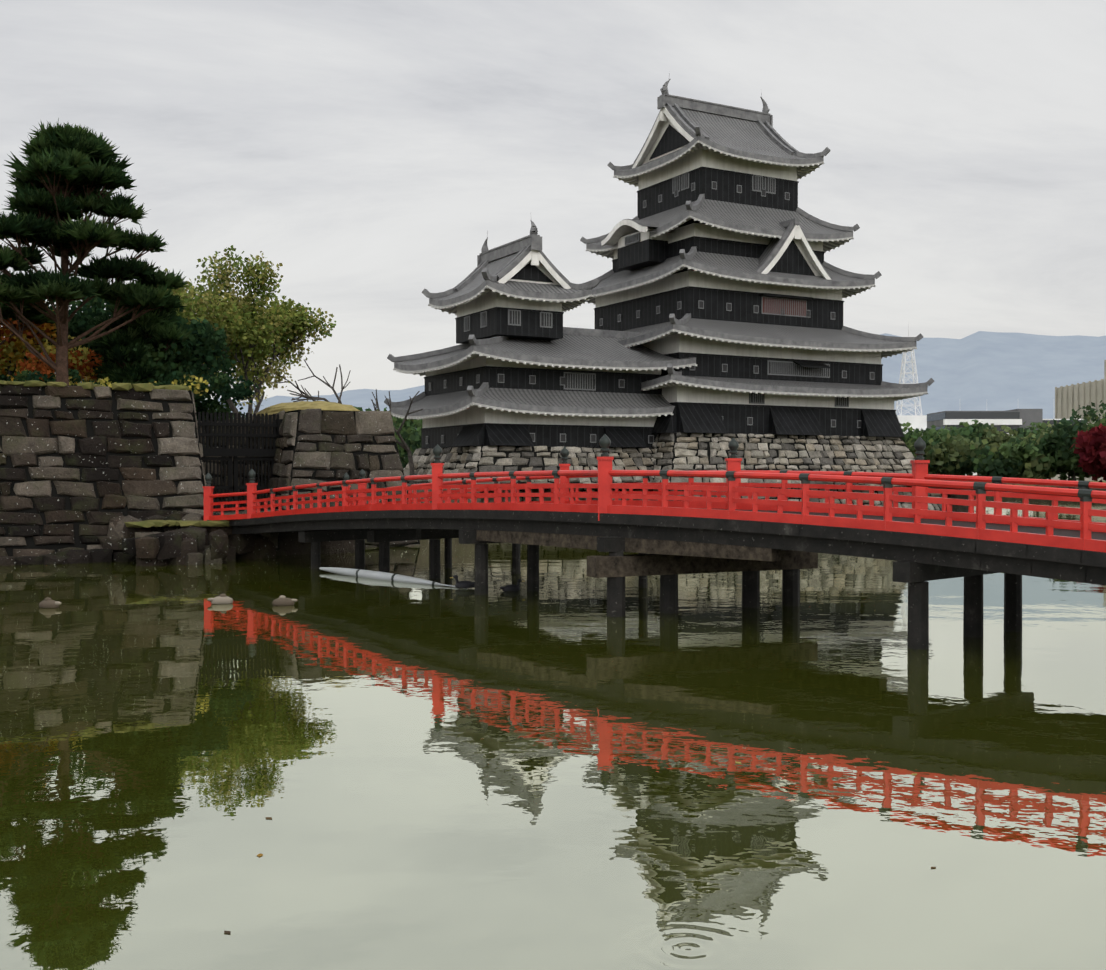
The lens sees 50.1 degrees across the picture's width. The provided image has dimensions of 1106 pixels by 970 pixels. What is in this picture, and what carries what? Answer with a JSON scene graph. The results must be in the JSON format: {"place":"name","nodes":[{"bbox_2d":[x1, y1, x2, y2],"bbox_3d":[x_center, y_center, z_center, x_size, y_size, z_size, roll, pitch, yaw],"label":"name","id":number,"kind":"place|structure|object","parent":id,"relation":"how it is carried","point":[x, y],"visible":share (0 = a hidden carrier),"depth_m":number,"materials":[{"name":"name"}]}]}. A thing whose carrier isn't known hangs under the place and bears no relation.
{"place":"outdoors","nodes":[
{"label":"outdoors","id":0,"kind":"place"},
{"bbox_2d":[0,211,55,344],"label":"pine","id":1,"kind":"object","parent":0,"point":[41,319],"depth_m":48.91,"materials":[{"name":"green plant"}]},
{"bbox_2d":[195,412,282,511],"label":"gate","id":2,"kind":"structure","parent":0,"point":[262,454],"depth_m":45.10,"materials":[{"name":"black wood"}]},
{"bbox_2d":[0,495,1105,969],"bbox_3d":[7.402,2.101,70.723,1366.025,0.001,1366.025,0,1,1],"label":"water","id":3,"kind":"structure","parent":0,"point":[560,769],"depth_m":11.17,"materials":[{"name":"green liquid"}]},
{"bbox_2d":[39,597,61,607],"bbox_3d":[-10.518,2.456,24.765,0.546,0.209,0.240,0,1,15],"label":"duck","id":4,"kind":"object","parent":3,"relation":"on","point":[47,602],"visible":1,"depth_m":24.68},
{"bbox_2d":[207,594,232,603],"bbox_3d":[-7.168,2.448,25.516,0.546,0.209,0.240,0,1,-16],"label":"duck","id":5,"kind":"object","parent":3,"relation":"on","point":[222,599],"visible":1,"depth_m":25.44},
{"bbox_2d":[272,595,297,605],"bbox_3d":[-5.712,2.451,25.213,0.546,0.209,0.240,0,1,-14],"label":"rock","id":6,"kind":"object","parent":3,"relation":"on","point":[282,600],"visible":1,"depth_m":25.13,"materials":[{"name":"grey stone"}]},
{"bbox_2d":[319,567,466,588],"bbox_3d":[-4.357,2.434,31.237,0.270,0.276,6.722,-1,1,-42],"label":"pole","id":7,"kind":"object","parent":3,"relation":"on","point":[373,574],"visible":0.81,"depth_m":31.36,"materials":[{"name":"grey paint"}]},
{"bbox_2d":[450,575,474,587],"bbox_3d":[-2.169,2.342,28.855,0.688,0.312,0.273,0,1,1],"label":"duck","id":8,"kind":"object","parent":3,"relation":"on","point":[464,584],"visible":0.88,"depth_m":28.77,"materials":[{"name":"grey"}]},
{"bbox_2d":[500,579,524,590],"bbox_3d":[-0.975,2.383,28.248,0.631,0.284,0.228,0,1,-22],"label":"duck","id":9,"kind":"object","parent":3,"relation":"on","point":[510,587],"visible":1,"depth_m":28.16,"materials":[{"name":"grey"}]},
{"bbox_2d":[177,606,935,933],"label":"floating leaves","id":10,"kind":"object","parent":3,"relation":"on","point":[229,932],"visible":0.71,"depth_m":9.20,"materials":[{"name":"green plant"}]},
{"bbox_2d":[227,508,1105,649],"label":"bridge","id":11,"kind":"structure","parent":3,"relation":"in","point":[674,546],"depth_m":22.99,"materials":[{"name":"wood"}]},
{"bbox_2d":[203,434,1105,551],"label":"bridge rail","id":12,"kind":"object","parent":11,"relation":"on","point":[919,479],"visible":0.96,"depth_m":22.81,"materials":[{"name":"red wood"}]},
{"bbox_2d":[0,0,1105,401],"label":"sky","id":13,"kind":"structure","parent":0,"point":[369,150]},
{"bbox_2d":[218,331,1105,418],"bbox_3d":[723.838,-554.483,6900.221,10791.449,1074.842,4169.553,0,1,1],"label":"mountains","id":14,"kind":"structure","parent":0,"point":[989,371],"depth_m":7464.62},
{"bbox_2d":[1009,481,1105,490],"bbox_3d":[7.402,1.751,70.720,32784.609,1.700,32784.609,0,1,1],"label":"ground","id":15,"kind":"structure","parent":0,"point":[1066,487],"depth_m":141.97,"materials":[{"name":"green plant"}]},
{"bbox_2d":[0,380,967,565],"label":"honmaru walls","id":16,"kind":"structure","parent":15,"relation":"on","point":[90,472],"depth_m":38.69,"materials":[{"name":"black stone"}]},
{"bbox_2d":[0,119,187,385],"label":"pine","id":17,"kind":"object","parent":16,"relation":"on","point":[67,149],"depth_m":43.36,"materials":[{"name":"green plant"}]},
{"bbox_2d":[0,284,259,419],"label":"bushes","id":18,"kind":"object","parent":16,"relation":"on","point":[207,343],"depth_m":49.40,"materials":[{"name":"green plant"}]},
{"bbox_2d":[74,282,204,402],"bbox_3d":[-16.958,-5.844,49.608,5.005,5.526,5.911,0,1,1],"label":"tree","id":19,"kind":"object","parent":16,"relation":"on","point":[154,325],"depth_m":48.66,"materials":[{"name":"green plant"}]},
{"bbox_2d":[165,245,335,418],"bbox_3d":[-16.140,-5.482,58.527,10.054,11.462,12.259,0,1,1],"label":"deciduous tree","id":20,"kind":"object","parent":16,"relation":"on","point":[236,328],"depth_m":56.46,"materials":[{"name":"green plant"}]},
{"bbox_2d":[272,359,350,403],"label":"bare branches","id":21,"kind":"object","parent":16,"relation":"on","point":[308,397],"visible":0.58,"depth_m":63.03,"materials":[{"name":"brown wood"}]},
{"bbox_2d":[371,389,422,484],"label":"bare tree","id":22,"kind":"object","parent":16,"relation":"on","point":[403,445],"visible":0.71,"depth_m":68.40,"materials":[{"name":"brown wood"}]},
{"bbox_2d":[403,432,952,511],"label":"castle bases","id":23,"kind":"object","parent":16,"relation":"on","point":[689,451],"visible":0.31,"depth_m":70.97,"materials":[{"name":"grey stone"}]},
{"bbox_2d":[384,220,696,448],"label":"castle turret","id":24,"kind":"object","parent":23,"relation":"on","point":[520,365],"visible":0.98,"depth_m":69.07,"materials":[{"name":"paint"}]},
{"bbox_2d":[580,73,934,436],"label":"keep","id":25,"kind":"structure","parent":23,"relation":"on","point":[724,273],"depth_m":76.94,"materials":[{"name":"paint"}]},
{"bbox_2d":[353,400,1105,488],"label":"foliage","id":26,"kind":"object","parent":15,"relation":"on","point":[1063,447],"depth_m":117.31,"materials":[{"name":"green plant"}]},
{"bbox_2d":[403,322,1105,480],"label":"city","id":27,"kind":"object","parent":15,"relation":"on","point":[1068,399],"visible":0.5,"depth_m":291.43,"materials":[{"name":"white concrete"}]}
]}

